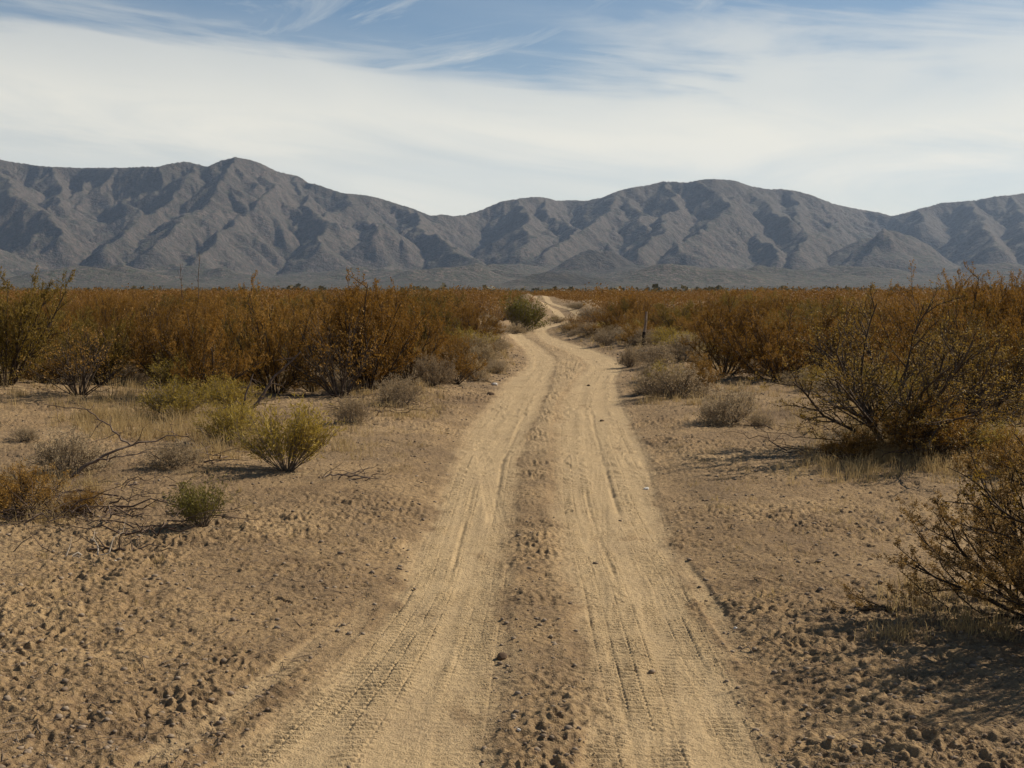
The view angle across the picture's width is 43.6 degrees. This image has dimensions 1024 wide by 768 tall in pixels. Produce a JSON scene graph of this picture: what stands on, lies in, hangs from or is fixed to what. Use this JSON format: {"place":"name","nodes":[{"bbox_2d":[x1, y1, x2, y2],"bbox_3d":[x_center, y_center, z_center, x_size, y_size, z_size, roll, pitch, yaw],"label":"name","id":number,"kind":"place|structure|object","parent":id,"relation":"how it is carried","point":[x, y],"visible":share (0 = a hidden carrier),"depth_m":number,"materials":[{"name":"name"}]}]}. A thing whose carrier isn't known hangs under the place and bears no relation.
{"place":"outdoors","nodes":[
{"label":"outdoors","id":0,"kind":"place"},
{"bbox_2d":[206,296,778,767],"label":"dirt road","id":1,"kind":"structure","parent":0,"point":[560,454],"depth_m":8.05,"materials":[{"name":"soil"}]},
{"bbox_2d":[0,293,1023,767],"bbox_3d":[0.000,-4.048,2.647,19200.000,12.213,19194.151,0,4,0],"label":"ground","id":2,"kind":"structure","parent":0,"point":[206,595],"depth_m":9.09,"materials":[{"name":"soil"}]},
{"bbox_2d":[8,425,41,441],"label":"grey shrub","id":3,"kind":"object","parent":2,"relation":"on","point":[22,432],"visible":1,"depth_m":16.75,"materials":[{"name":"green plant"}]},
{"bbox_2d":[0,265,76,385],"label":"olive bush","id":4,"kind":"object","parent":2,"relation":"on","point":[28,324],"visible":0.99,"depth_m":25.22,"materials":[{"name":"green plant"}]},
{"bbox_2d":[0,457,78,519],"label":"orange shrub","id":5,"kind":"object","parent":2,"relation":"on","point":[15,488],"visible":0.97,"depth_m":11.70,"materials":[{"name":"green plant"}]},
{"bbox_2d":[4,292,74,355],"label":"creosote bush","id":6,"kind":"object","parent":2,"relation":"on","point":[60,328],"visible":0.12,"depth_m":33.15,"materials":[{"name":"brown plant"}]},
{"bbox_2d":[7,355,81,383],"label":"orange shrub","id":7,"kind":"object","parent":2,"relation":"on","point":[31,374],"visible":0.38,"depth_m":26.51,"materials":[{"name":"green plant"}]},
{"bbox_2d":[18,425,121,474],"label":"grey shrub","id":8,"kind":"object","parent":2,"relation":"on","point":[57,452],"visible":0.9,"depth_m":14.21,"materials":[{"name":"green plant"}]},
{"bbox_2d":[0,469,146,525],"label":"brushwood","id":9,"kind":"object","parent":2,"relation":"on","point":[46,516],"visible":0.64,"depth_m":11.39,"materials":[{"name":"brown wood"}]},
{"bbox_2d":[47,487,109,517],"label":"orange shrub","id":10,"kind":"object","parent":2,"relation":"on","point":[87,495],"visible":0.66,"depth_m":11.73,"materials":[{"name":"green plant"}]},
{"bbox_2d":[16,320,142,395],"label":"leafless bush","id":11,"kind":"object","parent":2,"relation":"on","point":[84,382],"visible":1,"depth_m":24.00,"materials":[{"name":"brown plant"}]},
{"bbox_2d":[59,290,123,319],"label":"creosote bush","id":12,"kind":"object","parent":2,"relation":"on","point":[86,300],"visible":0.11,"depth_m":58.85,"materials":[{"name":"brown plant"}]},
{"bbox_2d":[59,309,137,385],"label":"olive bush","id":13,"kind":"object","parent":2,"relation":"on","point":[119,346],"visible":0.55,"depth_m":26.92,"materials":[{"name":"brown plant"}]},
{"bbox_2d":[44,401,176,483],"bbox_3d":[-4.428,0.640,13.838,1.486,0.881,0.729,0,4,0],"label":"dead branch","id":14,"kind":"object","parent":2,"relation":"on","point":[80,469],"visible":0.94,"depth_m":13.94,"materials":[{"name":"brown wood"}]},
{"bbox_2d":[88,292,152,325],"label":"creosote bush","id":15,"kind":"object","parent":2,"relation":"on","point":[131,306],"visible":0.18,"depth_m":53.07,"materials":[{"name":"brown plant"}]},
{"bbox_2d":[64,525,177,551],"bbox_3d":[-3.087,1.260,10.257,0.953,0.392,0.265,0,4,7],"label":"fallen stick","id":16,"kind":"object","parent":2,"relation":"on","point":[104,548],"visible":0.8,"depth_m":10.23,"materials":[{"name":"brown wood"}]},
{"bbox_2d":[107,361,151,383],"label":"grey shrub","id":17,"kind":"object","parent":2,"relation":"on","point":[139,375],"visible":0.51,"depth_m":28.32,"materials":[{"name":"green plant"}]},
{"bbox_2d":[91,294,168,379],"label":"creosote bush","id":18,"kind":"object","parent":2,"relation":"on","point":[106,322],"visible":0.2,"depth_m":30.77,"materials":[{"name":"brown plant"}]},
{"bbox_2d":[35,474,257,535],"bbox_3d":[-3.474,1.093,11.723,1.725,0.293,2.919,-2,5,-29],"label":"brushwood","id":19,"kind":"object","parent":2,"relation":"on","point":[164,525],"visible":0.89,"depth_m":11.23,"materials":[{"name":"brown wood"}]},
{"bbox_2d":[109,289,201,384],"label":"creosote bush","id":20,"kind":"object","parent":2,"relation":"on","point":[134,341],"visible":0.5,"depth_m":27.66,"materials":[{"name":"brown plant"}]},
{"bbox_2d":[100,298,216,370],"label":"creosote bush","id":21,"kind":"object","parent":2,"relation":"on","point":[148,318],"visible":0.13,"depth_m":33.33,"materials":[{"name":"brown plant"}]},
{"bbox_2d":[142,289,201,314],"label":"olive bush","id":22,"kind":"object","parent":2,"relation":"on","point":[162,297],"visible":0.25,"depth_m":74.05,"materials":[{"name":"brown plant"}]},
{"bbox_2d":[132,375,218,417],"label":"broom shrub","id":23,"kind":"object","parent":2,"relation":"on","point":[177,397],"visible":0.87,"depth_m":20.95,"materials":[{"name":"green plant"}]},
{"bbox_2d":[138,438,212,469],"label":"grey shrub","id":24,"kind":"object","parent":2,"relation":"on","point":[188,455],"visible":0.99,"depth_m":14.40,"materials":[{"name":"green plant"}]},
{"bbox_2d":[144,349,221,386],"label":"broom shrub","id":25,"kind":"object","parent":2,"relation":"on","point":[164,375],"visible":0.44,"depth_m":27.14,"materials":[{"name":"green plant"}]},
{"bbox_2d":[159,474,237,526],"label":"green shrub","id":26,"kind":"object","parent":2,"relation":"on","point":[192,504],"visible":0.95,"depth_m":11.15,"materials":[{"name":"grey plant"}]},
{"bbox_2d":[150,293,272,399],"bbox_3d":[-5.673,-0.712,24.196,2.211,2.162,1.732,-1,4,-13],"label":"creosote bush","id":27,"kind":"object","parent":2,"relation":"on","point":[210,341],"visible":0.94,"depth_m":24.17,"materials":[{"name":"brown plant"}]},
{"bbox_2d":[157,418,286,463],"bbox_3d":[-3.686,0.752,16.184,2.248,0.414,3.884,0,4,0],"label":"brushwood","id":28,"kind":"object","parent":2,"relation":"on","point":[215,460],"visible":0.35,"depth_m":16.45,"materials":[{"name":"brown wood"}]},
{"bbox_2d":[186,395,263,444],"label":"broom shrub","id":29,"kind":"object","parent":2,"relation":"on","point":[236,413],"visible":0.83,"depth_m":17.58,"materials":[{"name":"green plant"}]},
{"bbox_2d":[187,371,268,408],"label":"broom shrub","id":30,"kind":"object","parent":2,"relation":"on","point":[228,394],"visible":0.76,"depth_m":21.96,"materials":[{"name":"green plant"}]},
{"bbox_2d":[181,304,292,386],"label":"olive bush","id":31,"kind":"object","parent":2,"relation":"on","point":[225,329],"visible":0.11,"depth_m":27.74,"materials":[{"name":"brown plant"}]},
{"bbox_2d":[212,352,300,418],"bbox_3d":[-4.077,0.094,20.407,1.433,1.212,0.269,-1,4,-12],"label":"dead limb","id":32,"kind":"object","parent":2,"relation":"on","point":[260,398],"visible":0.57,"depth_m":20.44,"materials":[{"name":"brown wood"}]},
{"bbox_2d":[216,270,330,394],"bbox_3d":[-4.895,-1.000,25.894,2.315,2.631,2.041,-1,4,-13],"label":"creosote bush","id":33,"kind":"object","parent":2,"relation":"on","point":[274,368],"visible":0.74,"depth_m":25.84,"materials":[{"name":"brown plant"}]},
{"bbox_2d":[221,391,347,471],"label":"broom shrub","id":34,"kind":"object","parent":2,"relation":"on","point":[295,438],"visible":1,"depth_m":14.45,"materials":[{"name":"green plant"}]},
{"bbox_2d":[275,292,321,312],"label":"olive bush","id":35,"kind":"object","parent":2,"relation":"on","point":[293,306],"visible":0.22,"depth_m":77.16,"materials":[{"name":"brown plant"}]},
{"bbox_2d":[271,321,344,391],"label":"bare bush","id":36,"kind":"object","parent":2,"relation":"on","point":[309,387],"visible":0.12,"depth_m":27.53,"materials":[{"name":"brown plant"}]},
{"bbox_2d":[270,305,395,397],"bbox_3d":[-3.134,-0.615,25.261,2.478,1.890,2.280,3,5,39],"label":"leafless bush","id":37,"kind":"object","parent":2,"relation":"on","point":[343,371],"visible":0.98,"depth_m":25.16,"materials":[{"name":"brown plant"}]},
{"bbox_2d":[282,293,408,350],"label":"creosote bush","id":38,"kind":"object","parent":2,"relation":"on","point":[325,313],"visible":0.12,"depth_m":36.85,"materials":[{"name":"brown plant"}]},
{"bbox_2d":[329,389,373,425],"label":"grey shrub","id":39,"kind":"object","parent":2,"relation":"on","point":[356,416],"visible":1,"depth_m":19.42,"materials":[{"name":"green plant"}]},
{"bbox_2d":[318,463,390,480],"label":"dead twigs","id":40,"kind":"object","parent":2,"relation":"on","point":[347,474],"visible":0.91,"depth_m":14.10,"materials":[{"name":"brown wood"}]},
{"bbox_2d":[306,268,430,389],"bbox_3d":[-2.953,-1.134,26.575,2.341,2.671,2.472,1,9,-24],"label":"creosote bush","id":41,"kind":"object","parent":2,"relation":"on","point":[382,322],"visible":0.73,"depth_m":26.09,"materials":[{"name":"brown plant"}]},
{"bbox_2d":[322,384,435,415],"bbox_3d":[-2.343,0.240,22.604,2.106,0.403,5.871,0,4,-6],"label":"brushwood","id":42,"kind":"object","parent":2,"relation":"on","point":[373,405],"visible":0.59,"depth_m":21.43,"materials":[{"name":"brown wood"}]},
{"bbox_2d":[372,370,429,407],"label":"grey shrub","id":43,"kind":"object","parent":2,"relation":"on","point":[400,392],"visible":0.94,"depth_m":22.54,"materials":[{"name":"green plant"}]},
{"bbox_2d":[362,297,449,382],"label":"creosote bush","id":44,"kind":"object","parent":2,"relation":"on","point":[430,345],"visible":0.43,"depth_m":27.57,"materials":[{"name":"brown plant"}]},
{"bbox_2d":[377,286,453,330],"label":"creosote bush","id":45,"kind":"object","parent":2,"relation":"on","point":[426,304],"visible":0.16,"depth_m":42.45,"materials":[{"name":"brown plant"}]},
{"bbox_2d":[401,346,459,386],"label":"grey shrub","id":46,"kind":"object","parent":2,"relation":"on","point":[428,372],"visible":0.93,"depth_m":26.93,"materials":[{"name":"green plant"}]},
{"bbox_2d":[406,298,461,344],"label":"olive bush","id":47,"kind":"object","parent":2,"relation":"on","point":[440,313],"visible":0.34,"depth_m":38.92,"materials":[{"name":"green plant"}]},
{"bbox_2d":[405,287,476,317],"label":"creosote bush","id":48,"kind":"object","parent":2,"relation":"on","point":[448,301],"visible":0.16,"depth_m":51.69,"materials":[{"name":"brown plant"}]},
{"bbox_2d":[417,334,487,384],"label":"orange shrub","id":49,"kind":"object","parent":2,"relation":"on","point":[461,367],"visible":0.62,"depth_m":28.32,"materials":[{"name":"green plant"}]},
{"bbox_2d":[442,297,491,326],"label":"creosote bush","id":50,"kind":"object","parent":2,"relation":"on","point":[477,313],"visible":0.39,"depth_m":49.91,"materials":[{"name":"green plant"}]},
{"bbox_2d":[443,326,495,346],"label":"broom shrub","id":51,"kind":"object","parent":2,"relation":"on","point":[470,334],"visible":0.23,"depth_m":38.19,"materials":[{"name":"plant"}]},
{"bbox_2d":[456,331,493,354],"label":"straw shrub","id":52,"kind":"object","parent":2,"relation":"on","point":[478,340],"visible":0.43,"depth_m":37.13,"materials":[{"name":"grey plant"}]},
{"bbox_2d":[450,304,505,337],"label":"creosote bush","id":53,"kind":"object","parent":2,"relation":"on","point":[467,323],"visible":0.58,"depth_m":44.97,"materials":[{"name":"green plant"}]},
{"bbox_2d":[465,363,493,382],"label":"grey shrub","id":54,"kind":"object","parent":2,"relation":"on","point":[482,374],"visible":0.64,"depth_m":29.71,"materials":[{"name":"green plant"}]},
{"bbox_2d":[466,344,502,363],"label":"straw shrub","id":55,"kind":"object","parent":2,"relation":"on","point":[488,354],"visible":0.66,"depth_m":35.20,"materials":[{"name":"grey plant"}]},
{"bbox_2d":[484,356,513,372],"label":"grey shrub","id":56,"kind":"object","parent":2,"relation":"on","point":[500,365],"visible":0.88,"depth_m":33.34,"materials":[{"name":"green plant"}]},
{"bbox_2d":[0,283,1022,292],"bbox_3d":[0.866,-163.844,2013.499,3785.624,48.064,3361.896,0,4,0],"label":"tree belt","id":57,"kind":"object","parent":2,"relation":"on","point":[654,286],"visible":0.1,"depth_m":423.64,"materials":[{"name":"plant"}]},
{"bbox_2d":[0,319,1023,676],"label":"dry grass","id":58,"kind":"structure","parent":2,"relation":"on","point":[120,419],"depth_m":15.75,"materials":[{"name":"plant"}]},
{"bbox_2d":[0,282,1023,372],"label":"distant scrub","id":59,"kind":"object","parent":2,"relation":"on","point":[488,298],"visible":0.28,"depth_m":126.46,"materials":[{"name":"brown plant"}]},
{"bbox_2d":[0,337,1023,767],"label":"pebbles","id":60,"kind":"object","parent":2,"relation":"on","point":[230,693],"visible":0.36,"depth_m":7.26,"materials":[{"name":"stone"}]},
{"bbox_2d":[499,290,556,330],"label":"green shrub","id":61,"kind":"object","parent":2,"relation":"on","point":[516,310],"visible":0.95,"depth_m":68.17,"materials":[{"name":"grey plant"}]},
{"bbox_2d":[589,329,622,344],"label":"grey shrub","id":62,"kind":"object","parent":2,"relation":"on","point":[602,337],"visible":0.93,"depth_m":49.81,"materials":[{"name":"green plant"}]},
{"bbox_2d":[595,304,634,328],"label":"creosote bush","id":63,"kind":"object","parent":2,"relation":"on","point":[609,321],"visible":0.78,"depth_m":55.84,"materials":[{"name":"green plant"}]},
{"bbox_2d":[590,291,655,318],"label":"creosote bush","id":64,"kind":"object","parent":2,"relation":"on","point":[631,302],"visible":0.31,"depth_m":71.61,"materials":[{"name":"brown plant"}]},
{"bbox_2d":[617,343,643,366],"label":"grey shrub","id":65,"kind":"object","parent":2,"relation":"on","point":[624,359],"visible":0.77,"depth_m":36.53,"materials":[{"name":"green plant"}]},
{"bbox_2d":[615,324,647,344],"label":"orange shrub","id":66,"kind":"object","parent":2,"relation":"on","point":[625,336],"visible":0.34,"depth_m":47.84,"materials":[{"name":"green plant"}]},
{"bbox_2d":[616,313,657,335],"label":"creosote bush","id":67,"kind":"object","parent":2,"relation":"on","point":[649,325],"visible":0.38,"depth_m":49.45,"materials":[{"name":"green plant"}]},
{"bbox_2d":[632,337,678,365],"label":"grey shrub","id":68,"kind":"object","parent":2,"relation":"on","point":[658,353],"visible":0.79,"depth_m":35.05,"materials":[{"name":"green plant"}]},
{"bbox_2d":[626,353,722,398],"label":"grey shrub","id":69,"kind":"object","parent":2,"relation":"on","point":[669,379],"visible":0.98,"depth_m":25.09,"materials":[{"name":"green plant"}]},
{"bbox_2d":[647,295,715,333],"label":"olive bush","id":70,"kind":"object","parent":2,"relation":"on","point":[667,322],"visible":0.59,"depth_m":51.61,"materials":[{"name":"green plant"}]},
{"bbox_2d":[662,330,704,363],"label":"grey shrub","id":71,"kind":"object","parent":2,"relation":"on","point":[677,350],"visible":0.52,"depth_m":36.48,"materials":[{"name":"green plant"}]},
{"bbox_2d":[664,307,736,338],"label":"creosote bush","id":72,"kind":"object","parent":2,"relation":"on","point":[686,324],"visible":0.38,"depth_m":45.69,"materials":[{"name":"brown plant"}]},
{"bbox_2d":[678,351,731,390],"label":"orange shrub","id":73,"kind":"object","parent":2,"relation":"on","point":[702,372],"visible":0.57,"depth_m":26.79,"materials":[{"name":"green plant"}]},
{"bbox_2d":[687,380,759,426],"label":"grey shrub","id":74,"kind":"object","parent":2,"relation":"on","point":[729,406],"visible":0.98,"depth_m":20.14,"materials":[{"name":"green plant"}]},
{"bbox_2d":[680,287,778,378],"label":"creosote bush","id":75,"kind":"object","parent":2,"relation":"on","point":[724,351],"visible":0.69,"depth_m":30.27,"materials":[{"name":"brown plant"}]},
{"bbox_2d":[711,287,763,311],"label":"olive bush","id":76,"kind":"object","parent":2,"relation":"on","point":[746,296],"visible":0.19,"depth_m":85.97,"materials":[{"name":"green plant"}]},
{"bbox_2d":[747,412,777,427],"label":"grey shrub","id":77,"kind":"object","parent":2,"relation":"on","point":[757,420],"visible":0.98,"depth_m":20.02,"materials":[{"name":"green plant"}]},
{"bbox_2d":[707,292,839,381],"bbox_3d":[5.988,-0.985,29.331,2.442,2.265,2.473,4,5,41],"label":"creosote bush","id":78,"kind":"object","parent":2,"relation":"on","point":[768,355],"visible":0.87,"depth_m":29.24,"materials":[{"name":"brown plant"}]},
{"bbox_2d":[748,291,809,321],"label":"creosote bush","id":79,"kind":"object","parent":2,"relation":"on","point":[785,300],"visible":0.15,"depth_m":65.61,"materials":[{"name":"brown plant"}]},
{"bbox_2d":[776,365,816,386],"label":"straw shrub","id":80,"kind":"object","parent":2,"relation":"on","point":[791,380],"visible":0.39,"depth_m":27.85,"materials":[{"name":"grey plant"}]},
{"bbox_2d":[783,290,875,327],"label":"olive bush","id":81,"kind":"object","parent":2,"relation":"on","point":[828,307],"visible":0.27,"depth_m":52.86,"materials":[{"name":"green plant"}]},
{"bbox_2d":[806,370,853,396],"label":"grey shrub","id":82,"kind":"object","parent":2,"relation":"on","point":[826,390],"visible":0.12,"depth_m":25.11,"materials":[{"name":"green plant"}]},
{"bbox_2d":[768,287,894,368],"bbox_3d":[7.826,-1.271,31.541,2.701,2.339,2.513,2,-1,43],"label":"creosote bush","id":83,"kind":"object","parent":2,"relation":"on","point":[829,321],"visible":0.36,"depth_m":31.23,"materials":[{"name":"brown plant"}]},
{"bbox_2d":[795,421,897,460],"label":"orange shrub","id":84,"kind":"object","parent":2,"relation":"on","point":[856,444],"visible":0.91,"depth_m":15.44,"materials":[{"name":"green plant"}]},
{"bbox_2d":[731,410,1000,463],"bbox_3d":[4.621,0.613,17.441,3.614,0.479,5.451,0,4,0],"label":"brushwood","id":85,"kind":"object","parent":2,"relation":"on","point":[783,447],"visible":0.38,"depth_m":16.06,"materials":[{"name":"brown wood"}]},
{"bbox_2d":[844,344,912,394],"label":"creosote bush","id":86,"kind":"object","parent":2,"relation":"on","point":[890,359],"visible":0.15,"depth_m":23.83,"materials":[{"name":"brown plant"}]},
{"bbox_2d":[748,280,1023,453],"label":"tall bush","id":87,"kind":"object","parent":2,"relation":"on","point":[878,391],"visible":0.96,"depth_m":15.81,"materials":[{"name":"brown plant"}]},
{"bbox_2d":[835,303,990,368],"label":"creosote bush","id":88,"kind":"object","parent":2,"relation":"on","point":[904,342],"visible":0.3,"depth_m":29.22,"materials":[{"name":"brown plant"}]},
{"bbox_2d":[822,467,1023,619],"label":"sprawling bush","id":89,"kind":"object","parent":2,"relation":"on","point":[992,574],"visible":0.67,"depth_m":8.18,"materials":[{"name":"brown plant"}]},
{"bbox_2d":[876,259,978,350],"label":"creosote bush","id":90,"kind":"object","parent":2,"relation":"on","point":[936,314],"visible":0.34,"depth_m":32.24,"materials":[{"name":"brown plant"}]},
{"bbox_2d":[871,381,1006,457],"bbox_3d":[5.134,0.425,15.443,1.450,0.966,1.610,3,4,-42],"label":"orange shrub","id":91,"kind":"object","parent":2,"relation":"on","point":[949,432],"visible":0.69,"depth_m":15.39,"materials":[{"name":"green plant"}]},
{"bbox_2d":[912,261,1023,349],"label":"creosote bush","id":92,"kind":"object","parent":2,"relation":"on","point":[975,286],"visible":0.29,"depth_m":35.50,"materials":[{"name":"brown plant"}]},
{"bbox_2d":[913,285,1023,426],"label":"tall bush","id":93,"kind":"object","parent":2,"relation":"on","point":[979,369],"visible":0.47,"depth_m":19.22,"materials":[{"name":"brown plant"}]},
{"bbox_2d":[935,414,1023,605],"bbox_3d":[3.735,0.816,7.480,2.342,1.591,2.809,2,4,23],"label":"sprawling bush","id":94,"kind":"object","parent":2,"relation":"on","point":[1005,563],"visible":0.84,"depth_m":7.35,"materials":[{"name":"brown plant"}]},
{"bbox_2d":[953,418,1022,452],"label":"broom shrub","id":95,"kind":"object","parent":2,"relation":"on","point":[989,438],"visible":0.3,"depth_m":15.66,"materials":[{"name":"grey plant"}]},
{"bbox_2d":[959,309,1019,354],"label":"creosote bush","id":96,"kind":"object","parent":2,"relation":"on","point":[1006,320],"visible":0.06,"depth_m":33.49,"materials":[{"name":"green plant"}]},
{"bbox_2d":[959,274,1023,405],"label":"creosote bush","id":97,"kind":"object","parent":2,"relation":"on","point":[1014,351],"visible":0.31,"depth_m":22.56,"materials":[{"name":"brown plant"}]},
{"bbox_2d":[965,269,1023,349],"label":"creosote bush","id":98,"kind":"object","parent":2,"relation":"on","point":[1012,300],"visible":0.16,"depth_m":35.98,"materials":[{"name":"brown plant"}]},
{"bbox_2d":[972,419,1023,475],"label":"orange shrub","id":99,"kind":"object","parent":2,"relation":"on","point":[999,451],"visible":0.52,"depth_m":14.49,"materials":[{"name":"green plant"}]},
{"bbox_2d":[0,157,1023,290],"bbox_3d":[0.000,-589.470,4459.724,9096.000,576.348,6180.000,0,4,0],"label":"mountains","id":100,"kind":"structure","parent":0,"point":[233,222],"depth_m":4276.42,"materials":[{"name":"grey stone"}]},
{"bbox_2d":[0,0,1023,215],"label":"sky","id":101,"kind":"structure","parent":0,"point":[429,107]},
{"bbox_2d":[650,324,688,345],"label":"broom shrub","id":102,"kind":"object","parent":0,"point":[665,333],"visible":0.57,"depth_m":42.23,"materials":[{"name":"yellow plant"}]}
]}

